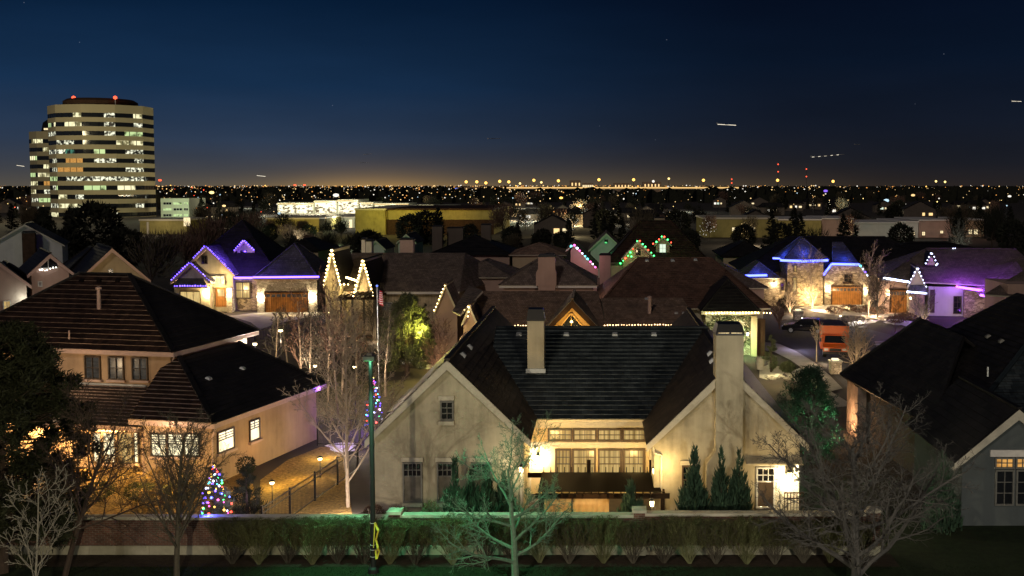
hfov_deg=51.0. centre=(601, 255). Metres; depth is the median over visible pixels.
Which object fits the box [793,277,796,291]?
window
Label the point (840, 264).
light strip
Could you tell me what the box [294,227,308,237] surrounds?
dark tree
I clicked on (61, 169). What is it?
window
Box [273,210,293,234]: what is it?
dark tree
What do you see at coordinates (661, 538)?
shrub
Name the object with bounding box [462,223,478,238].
dark tree
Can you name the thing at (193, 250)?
dark tree
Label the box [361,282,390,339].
bare tree
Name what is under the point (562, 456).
window
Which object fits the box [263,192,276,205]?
dark tree
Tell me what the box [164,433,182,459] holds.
window
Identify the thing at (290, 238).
dark tree
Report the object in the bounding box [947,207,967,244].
dark tree
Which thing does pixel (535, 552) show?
shrub
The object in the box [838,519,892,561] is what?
shrub
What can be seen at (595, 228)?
dark tree
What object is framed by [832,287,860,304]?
garage door
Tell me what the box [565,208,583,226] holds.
dark tree
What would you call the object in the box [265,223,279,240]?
dark tree
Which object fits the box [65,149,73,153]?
window
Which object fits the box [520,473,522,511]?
lantern post
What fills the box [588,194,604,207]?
dark tree
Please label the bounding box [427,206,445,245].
dark tree
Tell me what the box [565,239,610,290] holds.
pink gable house
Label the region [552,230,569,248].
dark tree
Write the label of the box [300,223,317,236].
dark tree
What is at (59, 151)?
window
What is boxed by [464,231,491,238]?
dark tree
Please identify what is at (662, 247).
window
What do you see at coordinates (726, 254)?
dark hip house
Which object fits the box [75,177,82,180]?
window
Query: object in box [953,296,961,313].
window
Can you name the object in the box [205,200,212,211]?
house
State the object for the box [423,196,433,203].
dark tree
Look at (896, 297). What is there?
garage door
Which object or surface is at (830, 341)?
box truck
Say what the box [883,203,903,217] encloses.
dark tree
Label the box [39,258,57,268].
arched window
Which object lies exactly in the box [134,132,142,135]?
window
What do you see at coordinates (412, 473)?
door
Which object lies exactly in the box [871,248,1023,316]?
white walled house
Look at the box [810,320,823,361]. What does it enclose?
bare tree
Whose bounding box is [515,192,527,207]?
dark tree
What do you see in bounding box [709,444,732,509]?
juniper
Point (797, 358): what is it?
pavement
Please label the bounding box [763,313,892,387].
road
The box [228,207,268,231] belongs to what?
dark tree
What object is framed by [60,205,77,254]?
dark tree
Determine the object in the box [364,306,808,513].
gabled house
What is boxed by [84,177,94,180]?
window
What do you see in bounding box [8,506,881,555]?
garden wall
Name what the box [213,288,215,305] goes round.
window
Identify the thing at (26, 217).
dark tree
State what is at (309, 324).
birch tree
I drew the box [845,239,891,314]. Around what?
bare tree
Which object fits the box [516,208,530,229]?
dark tree
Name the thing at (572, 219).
dark tree
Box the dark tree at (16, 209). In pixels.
[13,202,19,217]
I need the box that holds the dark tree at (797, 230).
[792,211,805,235]
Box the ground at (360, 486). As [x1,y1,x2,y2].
[0,186,1023,553]
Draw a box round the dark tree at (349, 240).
[341,233,355,251]
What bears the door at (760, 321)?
in the hip house at (701, 286)
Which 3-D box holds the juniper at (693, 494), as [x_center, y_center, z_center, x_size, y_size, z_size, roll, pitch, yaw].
[3.954,10.072,46.230,1.640,4.182,2.157,3,5,42]
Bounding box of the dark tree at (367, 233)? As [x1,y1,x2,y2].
[351,228,385,252]
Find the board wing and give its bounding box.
[984,271,1023,308]
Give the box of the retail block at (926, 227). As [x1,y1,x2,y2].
[696,215,983,237]
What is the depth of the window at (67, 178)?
500.77 m
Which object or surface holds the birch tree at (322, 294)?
on the ground at (360, 486)
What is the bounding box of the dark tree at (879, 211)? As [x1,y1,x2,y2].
[875,200,882,215]
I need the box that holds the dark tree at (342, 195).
[338,192,346,198]
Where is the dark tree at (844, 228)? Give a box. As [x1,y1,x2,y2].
[836,213,850,235]
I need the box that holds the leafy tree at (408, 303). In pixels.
[378,291,435,376]
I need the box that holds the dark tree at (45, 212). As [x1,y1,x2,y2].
[35,208,51,223]
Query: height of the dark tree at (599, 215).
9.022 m
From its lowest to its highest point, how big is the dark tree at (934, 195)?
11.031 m
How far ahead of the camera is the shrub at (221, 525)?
42.70 m
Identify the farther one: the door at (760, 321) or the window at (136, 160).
the window at (136, 160)
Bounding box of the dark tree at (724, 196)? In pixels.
[718,190,727,200]
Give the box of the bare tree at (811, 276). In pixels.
[792,244,832,308]
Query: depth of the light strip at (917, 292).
123.32 m
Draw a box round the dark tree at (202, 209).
[191,204,211,216]
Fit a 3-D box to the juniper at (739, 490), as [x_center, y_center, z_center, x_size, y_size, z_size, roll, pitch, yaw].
[5.939,10.155,46.133,1.418,4.021,1.300,-1,4,-18]
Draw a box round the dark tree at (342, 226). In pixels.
[328,217,349,238]
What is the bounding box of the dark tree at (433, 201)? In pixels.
[424,196,438,203]
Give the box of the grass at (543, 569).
[70,564,1006,575]
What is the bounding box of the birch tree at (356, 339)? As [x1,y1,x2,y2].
[347,307,373,384]
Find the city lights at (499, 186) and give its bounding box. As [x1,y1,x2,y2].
[2,185,982,188]
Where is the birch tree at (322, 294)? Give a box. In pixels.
[312,265,351,401]
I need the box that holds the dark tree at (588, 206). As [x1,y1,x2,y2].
[583,202,605,217]
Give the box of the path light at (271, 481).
[269,479,274,503]
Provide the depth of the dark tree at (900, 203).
496.66 m
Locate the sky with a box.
[0,0,1023,185]
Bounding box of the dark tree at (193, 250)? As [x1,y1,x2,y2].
[163,229,209,264]
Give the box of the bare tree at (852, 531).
[750,381,984,575]
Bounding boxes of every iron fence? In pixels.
[254,322,303,340]
[260,444,358,513]
[316,416,381,446]
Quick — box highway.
[507,187,738,192]
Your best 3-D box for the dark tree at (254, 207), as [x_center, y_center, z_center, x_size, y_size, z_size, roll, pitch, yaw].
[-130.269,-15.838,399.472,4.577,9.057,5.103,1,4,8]
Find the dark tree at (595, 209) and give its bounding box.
[588,202,600,227]
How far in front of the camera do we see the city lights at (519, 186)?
4399.89 m
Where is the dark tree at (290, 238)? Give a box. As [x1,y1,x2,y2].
[282,230,302,245]
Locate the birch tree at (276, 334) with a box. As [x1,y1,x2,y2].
[261,308,287,357]
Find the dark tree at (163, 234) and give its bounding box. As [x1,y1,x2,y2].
[148,229,178,262]
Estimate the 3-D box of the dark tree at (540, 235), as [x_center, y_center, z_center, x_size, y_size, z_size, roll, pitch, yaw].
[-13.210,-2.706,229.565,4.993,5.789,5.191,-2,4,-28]
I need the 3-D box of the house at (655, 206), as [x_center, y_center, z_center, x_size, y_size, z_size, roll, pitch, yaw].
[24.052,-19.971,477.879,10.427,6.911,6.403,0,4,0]
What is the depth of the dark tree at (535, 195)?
760.31 m
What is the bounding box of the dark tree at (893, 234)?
[887,222,915,242]
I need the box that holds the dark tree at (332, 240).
[321,231,339,244]
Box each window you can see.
[3,300,10,309]
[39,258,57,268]
[57,140,64,144]
[57,149,65,153]
[58,167,65,171]
[59,204,66,207]
[65,140,73,144]
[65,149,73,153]
[66,158,73,162]
[66,167,74,171]
[66,177,74,180]
[73,112,80,116]
[74,158,82,162]
[75,167,82,171]
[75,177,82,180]
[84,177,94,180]
[84,186,94,189]
[84,356,102,381]
[91,432,101,466]
[94,149,104,153]
[94,158,104,162]
[95,177,105,180]
[95,186,105,189]
[101,431,115,466]
[104,113,114,116]
[104,122,114,125]
[104,131,114,135]
[105,158,115,162]
[106,177,116,180]
[106,356,125,382]
[115,431,134,466]
[116,140,124,144]
[117,177,125,180]
[125,132,133,135]
[125,141,133,144]
[125,150,133,153]
[126,168,134,171]
[126,177,134,180]
[126,186,134,189]
[129,357,149,382]
[131,432,141,465]
[133,114,141,118]
[133,123,141,127]
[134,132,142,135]
[134,141,142,144]
[134,150,142,153]
[134,159,142,162]
[135,168,143,171]
[135,177,143,180]
[136,203,144,207]
[148,433,166,459]
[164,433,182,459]
[180,291,200,303]
[183,433,201,459]
[201,255,207,263]
[211,276,224,283]
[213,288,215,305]
[216,426,237,456]
[236,282,250,298]
[248,417,262,444]
[382,302,391,310]
[440,401,453,420]
[548,428,571,441]
[555,449,570,471]
[560,313,581,325]
[572,449,595,471]
[573,428,596,441]
[597,428,621,441]
[598,449,621,471]
[622,428,645,441]
[623,449,644,471]
[636,249,640,255]
[659,244,665,252]
[682,465,690,486]
[780,283,783,290]
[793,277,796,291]
[844,274,852,281]
[930,290,934,312]
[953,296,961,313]
[994,457,1014,468]
[994,469,1014,505]
[1015,457,1023,468]
[1015,469,1023,505]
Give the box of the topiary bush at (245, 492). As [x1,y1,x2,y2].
[228,461,269,513]
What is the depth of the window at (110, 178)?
502.05 m
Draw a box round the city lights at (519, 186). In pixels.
[156,185,983,188]
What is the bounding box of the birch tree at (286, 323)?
[273,305,294,361]
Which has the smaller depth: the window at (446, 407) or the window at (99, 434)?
the window at (446, 407)
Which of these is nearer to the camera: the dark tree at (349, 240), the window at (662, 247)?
the window at (662, 247)
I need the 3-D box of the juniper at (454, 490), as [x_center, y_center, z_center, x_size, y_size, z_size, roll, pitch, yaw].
[-6.319,10.353,46.478,1.482,3.611,1.543,0,4,0]
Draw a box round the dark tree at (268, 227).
[259,225,274,236]
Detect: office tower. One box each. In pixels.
[29,119,50,214]
[47,96,155,217]
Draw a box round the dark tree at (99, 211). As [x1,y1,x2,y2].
[61,199,125,250]
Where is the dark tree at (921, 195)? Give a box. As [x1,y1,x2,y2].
[915,192,925,200]
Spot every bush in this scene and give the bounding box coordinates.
[85,480,116,502]
[92,454,124,478]
[101,468,136,494]
[123,480,154,500]
[136,488,166,507]
[143,465,171,486]
[162,480,197,501]
[235,455,257,472]
[361,501,385,513]
[384,504,410,513]
[419,499,440,511]
[776,295,796,308]
[778,360,796,372]
[825,305,842,313]
[840,304,857,311]
[850,305,869,312]
[870,305,889,313]
[886,315,905,322]
[897,311,916,319]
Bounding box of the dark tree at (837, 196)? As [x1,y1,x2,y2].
[835,192,845,200]
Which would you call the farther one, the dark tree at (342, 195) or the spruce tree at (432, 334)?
the dark tree at (342, 195)
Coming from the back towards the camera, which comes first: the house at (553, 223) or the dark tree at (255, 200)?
the dark tree at (255, 200)
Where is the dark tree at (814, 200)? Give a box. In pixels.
[809,195,819,206]
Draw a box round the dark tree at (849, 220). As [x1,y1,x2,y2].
[838,214,860,231]
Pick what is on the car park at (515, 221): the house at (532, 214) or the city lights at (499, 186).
the house at (532, 214)
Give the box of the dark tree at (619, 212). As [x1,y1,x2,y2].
[614,200,623,224]
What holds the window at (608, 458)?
in the gabled house at (663, 399)
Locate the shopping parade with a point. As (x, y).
(343, 206)
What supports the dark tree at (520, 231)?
on the ground at (360, 486)
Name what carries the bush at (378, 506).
on the ground at (360, 486)
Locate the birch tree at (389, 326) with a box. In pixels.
[374,301,402,396]
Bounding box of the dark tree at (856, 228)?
[851,225,858,235]
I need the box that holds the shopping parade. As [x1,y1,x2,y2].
[277,199,460,213]
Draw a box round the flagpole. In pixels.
[376,285,379,398]
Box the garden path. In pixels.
[784,368,846,407]
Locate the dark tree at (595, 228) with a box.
[589,217,599,238]
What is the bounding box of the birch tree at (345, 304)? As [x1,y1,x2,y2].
[327,298,360,394]
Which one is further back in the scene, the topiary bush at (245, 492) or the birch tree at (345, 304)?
the birch tree at (345, 304)
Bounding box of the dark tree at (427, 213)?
[413,209,437,244]
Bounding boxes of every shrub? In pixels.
[202,516,259,563]
[229,516,290,564]
[260,515,314,563]
[275,515,336,564]
[308,515,364,563]
[333,514,392,563]
[364,517,420,564]
[390,516,439,564]
[411,513,479,564]
[454,514,509,562]
[490,519,540,563]
[508,517,564,562]
[545,515,596,563]
[566,515,633,562]
[606,520,660,563]
[634,514,696,562]
[657,513,716,563]
[694,517,744,563]
[709,515,773,563]
[747,517,807,563]
[772,518,831,562]
[802,515,864,562]
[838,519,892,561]
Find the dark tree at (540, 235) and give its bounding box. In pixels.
[530,231,550,244]
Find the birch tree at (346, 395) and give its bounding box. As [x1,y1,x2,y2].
[277,287,409,507]
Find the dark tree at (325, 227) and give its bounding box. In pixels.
[317,220,332,233]
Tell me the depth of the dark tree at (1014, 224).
225.35 m
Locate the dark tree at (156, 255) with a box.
[124,228,181,281]
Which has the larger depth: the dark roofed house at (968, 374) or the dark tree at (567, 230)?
the dark tree at (567, 230)
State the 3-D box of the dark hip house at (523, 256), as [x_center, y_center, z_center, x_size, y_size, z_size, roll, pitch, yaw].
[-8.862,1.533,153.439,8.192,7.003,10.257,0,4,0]
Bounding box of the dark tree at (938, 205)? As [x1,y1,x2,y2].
[932,200,941,210]
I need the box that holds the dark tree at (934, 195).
[930,191,936,198]
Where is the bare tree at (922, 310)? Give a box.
[908,288,937,319]
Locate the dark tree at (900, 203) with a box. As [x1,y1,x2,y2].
[891,199,904,215]
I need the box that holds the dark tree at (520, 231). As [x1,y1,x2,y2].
[515,221,523,247]
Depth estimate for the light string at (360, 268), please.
107.44 m
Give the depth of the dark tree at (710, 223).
299.96 m
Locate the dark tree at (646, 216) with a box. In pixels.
[621,205,655,228]
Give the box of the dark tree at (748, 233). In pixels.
[730,223,756,244]
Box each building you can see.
[139,217,210,233]
[266,215,341,230]
[339,214,354,227]
[570,180,580,186]
[582,183,592,186]
[613,183,628,191]
[642,182,660,191]
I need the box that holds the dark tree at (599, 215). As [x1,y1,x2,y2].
[595,207,616,232]
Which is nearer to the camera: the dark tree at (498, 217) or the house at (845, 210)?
the dark tree at (498, 217)
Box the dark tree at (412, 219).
[394,213,423,238]
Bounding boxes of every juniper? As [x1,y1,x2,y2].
[441,453,467,511]
[465,469,480,511]
[473,461,500,511]
[494,470,518,511]
[617,477,646,511]
[674,444,712,509]
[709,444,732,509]
[727,446,753,509]
[919,448,963,535]
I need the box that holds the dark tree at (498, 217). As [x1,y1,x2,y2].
[488,201,515,231]
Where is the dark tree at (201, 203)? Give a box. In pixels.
[197,196,206,216]
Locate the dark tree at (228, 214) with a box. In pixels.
[214,206,236,230]
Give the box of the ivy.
[704,316,750,346]
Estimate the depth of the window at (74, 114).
497.54 m
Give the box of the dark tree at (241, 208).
[238,205,246,220]
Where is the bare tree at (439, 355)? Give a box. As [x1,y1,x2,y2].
[420,313,454,370]
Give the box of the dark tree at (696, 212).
[687,205,706,222]
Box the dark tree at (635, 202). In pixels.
[628,198,639,208]
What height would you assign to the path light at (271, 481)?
1.210 m
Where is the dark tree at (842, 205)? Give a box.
[835,197,849,210]
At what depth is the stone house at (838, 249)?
135.63 m
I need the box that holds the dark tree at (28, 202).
[21,196,30,207]
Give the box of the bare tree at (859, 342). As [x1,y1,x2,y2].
[838,315,873,363]
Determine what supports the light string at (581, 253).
attached to the pink gable house at (602, 265)
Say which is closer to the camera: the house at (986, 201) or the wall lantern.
the wall lantern
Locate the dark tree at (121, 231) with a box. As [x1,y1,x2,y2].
[104,225,144,266]
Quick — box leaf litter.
[260,447,351,513]
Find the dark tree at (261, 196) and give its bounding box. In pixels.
[257,193,263,208]
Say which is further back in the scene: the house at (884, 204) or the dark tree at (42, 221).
the house at (884, 204)
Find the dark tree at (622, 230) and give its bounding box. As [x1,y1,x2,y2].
[616,216,626,241]
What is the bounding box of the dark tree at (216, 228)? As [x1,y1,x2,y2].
[181,215,228,256]
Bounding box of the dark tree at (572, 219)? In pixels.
[564,213,579,228]
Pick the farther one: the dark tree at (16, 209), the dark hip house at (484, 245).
the dark tree at (16, 209)
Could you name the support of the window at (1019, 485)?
in the dark roofed house at (968, 374)
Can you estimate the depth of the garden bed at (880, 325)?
120.71 m
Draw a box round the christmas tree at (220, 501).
[199,462,235,513]
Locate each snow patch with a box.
[325,442,354,452]
[848,320,878,325]
[884,319,911,325]
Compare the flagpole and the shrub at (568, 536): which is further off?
the flagpole
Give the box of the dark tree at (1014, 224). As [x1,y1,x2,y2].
[995,218,1023,253]
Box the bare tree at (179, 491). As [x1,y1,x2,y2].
[123,406,246,575]
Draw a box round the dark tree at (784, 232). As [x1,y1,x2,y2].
[769,222,791,242]
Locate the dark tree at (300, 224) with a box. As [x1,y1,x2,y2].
[296,220,308,227]
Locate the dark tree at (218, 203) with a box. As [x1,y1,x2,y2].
[215,199,222,215]
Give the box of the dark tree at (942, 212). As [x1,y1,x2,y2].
[935,207,949,216]
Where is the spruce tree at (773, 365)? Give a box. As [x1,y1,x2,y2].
[762,334,778,371]
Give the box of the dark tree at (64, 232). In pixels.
[53,227,84,258]
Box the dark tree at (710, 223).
[699,214,717,238]
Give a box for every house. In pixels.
[0,198,25,212]
[0,221,69,267]
[0,248,73,310]
[0,272,327,484]
[63,243,150,281]
[170,220,327,311]
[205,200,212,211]
[211,203,239,213]
[284,237,338,262]
[324,237,483,334]
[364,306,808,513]
[374,237,395,252]
[396,231,424,252]
[430,223,518,265]
[433,279,687,352]
[465,258,519,310]
[498,252,597,290]
[508,242,568,267]
[513,199,525,206]
[522,208,539,219]
[525,198,535,205]
[534,214,570,238]
[549,208,582,225]
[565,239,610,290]
[583,207,609,227]
[588,230,617,277]
[597,257,771,355]
[609,217,705,276]
[614,207,634,220]
[629,209,663,229]
[647,204,666,213]
[712,197,725,206]
[712,239,759,268]
[719,262,768,314]
[728,236,916,305]
[729,200,756,214]
[742,209,764,214]
[749,197,768,205]
[757,203,784,214]
[782,200,803,210]
[801,198,821,208]
[826,203,837,213]
[829,207,869,219]
[839,293,1023,525]
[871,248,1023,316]
[872,200,888,211]
[900,241,975,250]
[902,201,935,217]
[949,201,964,208]
[963,200,987,212]
[981,198,994,210]
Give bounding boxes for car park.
[299,214,338,214]
[510,219,536,222]
[515,206,539,209]
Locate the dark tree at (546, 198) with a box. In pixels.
[542,189,548,201]
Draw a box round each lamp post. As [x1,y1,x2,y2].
[352,364,355,426]
[363,353,378,574]
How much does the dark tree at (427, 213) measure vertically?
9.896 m
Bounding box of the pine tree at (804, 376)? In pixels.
[774,363,847,471]
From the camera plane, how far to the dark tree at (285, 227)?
253.69 m
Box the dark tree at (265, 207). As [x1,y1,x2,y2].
[258,199,273,216]
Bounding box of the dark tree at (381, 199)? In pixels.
[376,197,386,201]
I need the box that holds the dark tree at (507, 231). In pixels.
[500,226,521,243]
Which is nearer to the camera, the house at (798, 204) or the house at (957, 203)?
the house at (798, 204)
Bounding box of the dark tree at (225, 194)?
[222,191,229,198]
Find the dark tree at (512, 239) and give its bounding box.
[502,232,521,247]
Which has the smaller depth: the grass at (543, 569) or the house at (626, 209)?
the grass at (543, 569)
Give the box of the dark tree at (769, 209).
[764,204,781,215]
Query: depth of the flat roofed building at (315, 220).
351.84 m
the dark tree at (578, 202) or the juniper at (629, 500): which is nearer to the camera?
the juniper at (629, 500)
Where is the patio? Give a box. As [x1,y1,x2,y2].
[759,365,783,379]
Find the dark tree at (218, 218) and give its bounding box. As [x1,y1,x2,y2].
[195,211,232,243]
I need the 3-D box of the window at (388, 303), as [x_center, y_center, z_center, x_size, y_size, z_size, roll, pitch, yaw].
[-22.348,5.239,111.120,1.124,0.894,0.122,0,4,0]
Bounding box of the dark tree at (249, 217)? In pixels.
[231,210,264,229]
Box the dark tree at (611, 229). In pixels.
[607,216,616,238]
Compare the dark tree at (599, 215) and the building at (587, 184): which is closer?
the dark tree at (599, 215)
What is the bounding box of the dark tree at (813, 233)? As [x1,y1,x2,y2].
[797,225,828,235]
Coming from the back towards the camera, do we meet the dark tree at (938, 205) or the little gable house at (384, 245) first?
the dark tree at (938, 205)
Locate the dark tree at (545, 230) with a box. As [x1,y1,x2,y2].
[537,228,552,242]
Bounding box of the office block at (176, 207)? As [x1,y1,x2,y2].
[161,198,204,217]
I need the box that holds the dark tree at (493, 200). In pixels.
[489,196,503,204]
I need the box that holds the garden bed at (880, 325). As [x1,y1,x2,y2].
[764,305,958,334]
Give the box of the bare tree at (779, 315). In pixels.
[770,296,788,328]
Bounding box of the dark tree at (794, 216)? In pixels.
[789,206,799,235]
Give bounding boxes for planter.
[755,357,772,369]
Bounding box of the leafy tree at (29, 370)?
[0,318,105,573]
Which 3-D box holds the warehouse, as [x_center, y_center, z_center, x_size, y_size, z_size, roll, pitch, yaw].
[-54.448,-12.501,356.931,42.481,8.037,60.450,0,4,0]
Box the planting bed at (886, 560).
[9,554,899,566]
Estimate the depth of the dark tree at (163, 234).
197.17 m
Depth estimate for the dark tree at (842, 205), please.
469.59 m
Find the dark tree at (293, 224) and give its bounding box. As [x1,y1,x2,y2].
[286,219,298,234]
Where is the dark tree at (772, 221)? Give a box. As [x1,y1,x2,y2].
[760,208,778,246]
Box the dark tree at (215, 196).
[212,192,219,199]
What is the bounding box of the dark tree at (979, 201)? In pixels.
[975,196,983,215]
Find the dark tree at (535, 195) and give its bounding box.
[530,192,542,200]
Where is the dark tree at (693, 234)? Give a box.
[682,228,700,248]
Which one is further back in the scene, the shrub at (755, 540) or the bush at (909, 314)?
the bush at (909, 314)
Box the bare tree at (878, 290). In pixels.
[858,264,897,316]
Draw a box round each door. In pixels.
[215,287,226,306]
[265,293,306,311]
[402,462,422,502]
[437,462,457,502]
[471,462,491,490]
[756,467,774,508]
[757,318,764,355]
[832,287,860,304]
[891,290,906,312]
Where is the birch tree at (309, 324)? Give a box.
[296,300,325,373]
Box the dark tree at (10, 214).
[5,202,20,228]
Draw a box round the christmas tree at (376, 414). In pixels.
[363,376,382,428]
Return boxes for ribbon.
[373,522,379,559]
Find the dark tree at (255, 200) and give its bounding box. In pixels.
[251,197,257,203]
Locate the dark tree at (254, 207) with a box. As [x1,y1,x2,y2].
[251,202,259,223]
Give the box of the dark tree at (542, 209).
[534,202,557,222]
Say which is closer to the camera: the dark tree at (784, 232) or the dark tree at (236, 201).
the dark tree at (784, 232)
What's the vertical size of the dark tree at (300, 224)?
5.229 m
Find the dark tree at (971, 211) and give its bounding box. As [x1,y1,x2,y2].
[965,204,979,217]
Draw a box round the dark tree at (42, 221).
[28,217,57,231]
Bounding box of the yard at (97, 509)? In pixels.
[39,468,258,513]
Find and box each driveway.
[232,312,319,329]
[799,304,897,316]
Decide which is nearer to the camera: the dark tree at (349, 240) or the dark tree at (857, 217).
the dark tree at (349, 240)
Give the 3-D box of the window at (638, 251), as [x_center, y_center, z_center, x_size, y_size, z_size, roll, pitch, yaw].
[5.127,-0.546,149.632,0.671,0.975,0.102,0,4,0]
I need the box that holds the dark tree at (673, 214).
[663,208,692,233]
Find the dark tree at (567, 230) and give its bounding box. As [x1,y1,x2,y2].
[565,217,574,241]
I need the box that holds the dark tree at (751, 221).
[741,215,757,241]
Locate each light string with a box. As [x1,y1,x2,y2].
[193,245,230,270]
[323,249,340,285]
[353,260,373,296]
[569,244,595,267]
[604,324,671,325]
[706,312,758,313]
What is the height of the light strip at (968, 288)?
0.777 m
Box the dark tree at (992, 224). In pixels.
[967,206,1009,247]
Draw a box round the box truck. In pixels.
[819,320,850,356]
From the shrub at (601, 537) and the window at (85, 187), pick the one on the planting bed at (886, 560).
the shrub at (601, 537)
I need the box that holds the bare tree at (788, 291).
[778,279,803,312]
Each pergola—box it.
[338,290,386,339]
[528,460,669,510]
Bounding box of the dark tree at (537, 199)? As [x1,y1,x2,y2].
[530,194,541,208]
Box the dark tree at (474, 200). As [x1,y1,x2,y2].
[469,197,478,204]
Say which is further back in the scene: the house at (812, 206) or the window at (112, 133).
the house at (812, 206)
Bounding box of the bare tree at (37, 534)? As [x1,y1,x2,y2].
[0,463,81,575]
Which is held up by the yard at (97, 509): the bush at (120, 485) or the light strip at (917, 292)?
the bush at (120, 485)
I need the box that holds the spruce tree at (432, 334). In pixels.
[414,304,436,367]
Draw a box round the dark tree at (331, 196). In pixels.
[327,192,336,199]
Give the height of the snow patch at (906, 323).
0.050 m
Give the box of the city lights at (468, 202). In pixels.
[19,186,896,202]
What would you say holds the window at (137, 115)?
in the office tower at (102, 149)
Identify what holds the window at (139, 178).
in the office tower at (102, 149)
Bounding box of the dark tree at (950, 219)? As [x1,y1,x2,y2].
[942,201,977,235]
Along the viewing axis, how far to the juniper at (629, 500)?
45.73 m
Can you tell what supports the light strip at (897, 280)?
attached to the white walled house at (975, 268)
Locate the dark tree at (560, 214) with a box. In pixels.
[554,209,566,218]
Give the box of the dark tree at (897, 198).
[889,195,905,204]
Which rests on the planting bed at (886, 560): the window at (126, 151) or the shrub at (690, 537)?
the shrub at (690, 537)
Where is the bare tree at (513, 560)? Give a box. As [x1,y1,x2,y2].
[430,410,574,575]
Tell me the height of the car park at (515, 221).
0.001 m
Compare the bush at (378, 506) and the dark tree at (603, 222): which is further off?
the dark tree at (603, 222)
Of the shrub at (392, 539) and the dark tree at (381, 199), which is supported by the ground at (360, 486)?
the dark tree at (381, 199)
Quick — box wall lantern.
[649,498,654,506]
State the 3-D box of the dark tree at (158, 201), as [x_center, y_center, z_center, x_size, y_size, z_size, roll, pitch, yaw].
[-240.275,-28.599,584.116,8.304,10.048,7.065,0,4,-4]
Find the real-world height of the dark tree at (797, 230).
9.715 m
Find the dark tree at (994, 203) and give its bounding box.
[986,200,999,211]
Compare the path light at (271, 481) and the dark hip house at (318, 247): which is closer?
the path light at (271, 481)
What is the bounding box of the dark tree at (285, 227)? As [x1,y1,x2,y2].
[276,224,300,244]
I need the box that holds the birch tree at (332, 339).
[320,292,351,413]
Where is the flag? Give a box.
[378,290,382,305]
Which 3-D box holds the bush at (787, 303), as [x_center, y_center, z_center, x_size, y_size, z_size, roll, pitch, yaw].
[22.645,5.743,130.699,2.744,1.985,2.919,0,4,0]
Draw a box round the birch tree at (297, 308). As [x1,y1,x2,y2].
[280,284,317,368]
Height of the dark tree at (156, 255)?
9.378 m
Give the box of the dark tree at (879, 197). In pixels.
[876,190,880,201]
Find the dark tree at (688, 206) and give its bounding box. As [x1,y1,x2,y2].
[683,203,692,210]
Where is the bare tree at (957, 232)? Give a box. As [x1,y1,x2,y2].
[946,219,973,245]
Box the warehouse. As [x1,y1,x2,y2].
[354,205,509,234]
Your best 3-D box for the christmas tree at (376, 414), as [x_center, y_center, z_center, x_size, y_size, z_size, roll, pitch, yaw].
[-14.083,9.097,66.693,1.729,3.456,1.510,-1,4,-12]
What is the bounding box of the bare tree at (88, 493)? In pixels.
[27,371,171,575]
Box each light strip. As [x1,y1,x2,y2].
[234,277,251,278]
[252,276,318,278]
[746,274,766,276]
[780,259,827,262]
[823,263,858,276]
[883,277,908,282]
[907,291,926,293]
[958,286,981,291]
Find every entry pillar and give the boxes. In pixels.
[792,309,803,319]
[828,358,841,373]
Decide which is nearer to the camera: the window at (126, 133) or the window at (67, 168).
the window at (67, 168)
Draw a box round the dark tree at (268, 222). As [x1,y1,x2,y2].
[263,218,275,229]
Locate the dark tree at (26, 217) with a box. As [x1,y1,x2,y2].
[16,205,37,226]
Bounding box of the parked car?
[782,317,820,334]
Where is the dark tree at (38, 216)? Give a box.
[20,208,41,224]
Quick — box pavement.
[765,342,841,390]
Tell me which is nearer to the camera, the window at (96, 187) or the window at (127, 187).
the window at (96, 187)
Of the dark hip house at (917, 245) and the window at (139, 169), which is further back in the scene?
the window at (139, 169)
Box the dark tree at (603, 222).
[596,215,608,237]
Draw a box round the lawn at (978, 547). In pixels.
[0,511,1023,575]
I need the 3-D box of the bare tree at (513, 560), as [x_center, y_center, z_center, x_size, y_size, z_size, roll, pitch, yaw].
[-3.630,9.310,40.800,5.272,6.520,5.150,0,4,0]
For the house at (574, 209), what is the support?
on the car park
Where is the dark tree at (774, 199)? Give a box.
[769,193,779,202]
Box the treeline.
[0,185,1023,202]
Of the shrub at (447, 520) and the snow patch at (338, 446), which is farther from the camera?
the snow patch at (338, 446)
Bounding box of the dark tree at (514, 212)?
[510,204,519,218]
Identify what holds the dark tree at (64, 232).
on the ground at (360, 486)
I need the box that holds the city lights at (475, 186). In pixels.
[0,185,999,189]
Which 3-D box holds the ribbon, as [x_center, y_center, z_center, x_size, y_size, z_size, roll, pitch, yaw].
[-8.798,11.132,41.669,0.285,1.471,0.080,0,4,0]
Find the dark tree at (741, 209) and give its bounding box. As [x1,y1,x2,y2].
[735,203,749,214]
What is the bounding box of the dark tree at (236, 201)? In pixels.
[232,195,246,206]
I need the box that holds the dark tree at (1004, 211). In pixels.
[985,204,1007,221]
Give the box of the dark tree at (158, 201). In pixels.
[156,196,167,206]
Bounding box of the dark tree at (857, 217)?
[847,208,865,219]
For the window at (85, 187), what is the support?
in the office tower at (102, 149)
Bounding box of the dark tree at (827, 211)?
[824,198,832,215]
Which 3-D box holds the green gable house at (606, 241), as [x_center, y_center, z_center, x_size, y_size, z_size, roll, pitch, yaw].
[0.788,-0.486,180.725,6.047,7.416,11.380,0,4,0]
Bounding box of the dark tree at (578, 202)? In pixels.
[570,198,587,208]
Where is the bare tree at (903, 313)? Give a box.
[879,279,911,333]
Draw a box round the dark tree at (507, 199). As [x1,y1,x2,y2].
[503,196,512,203]

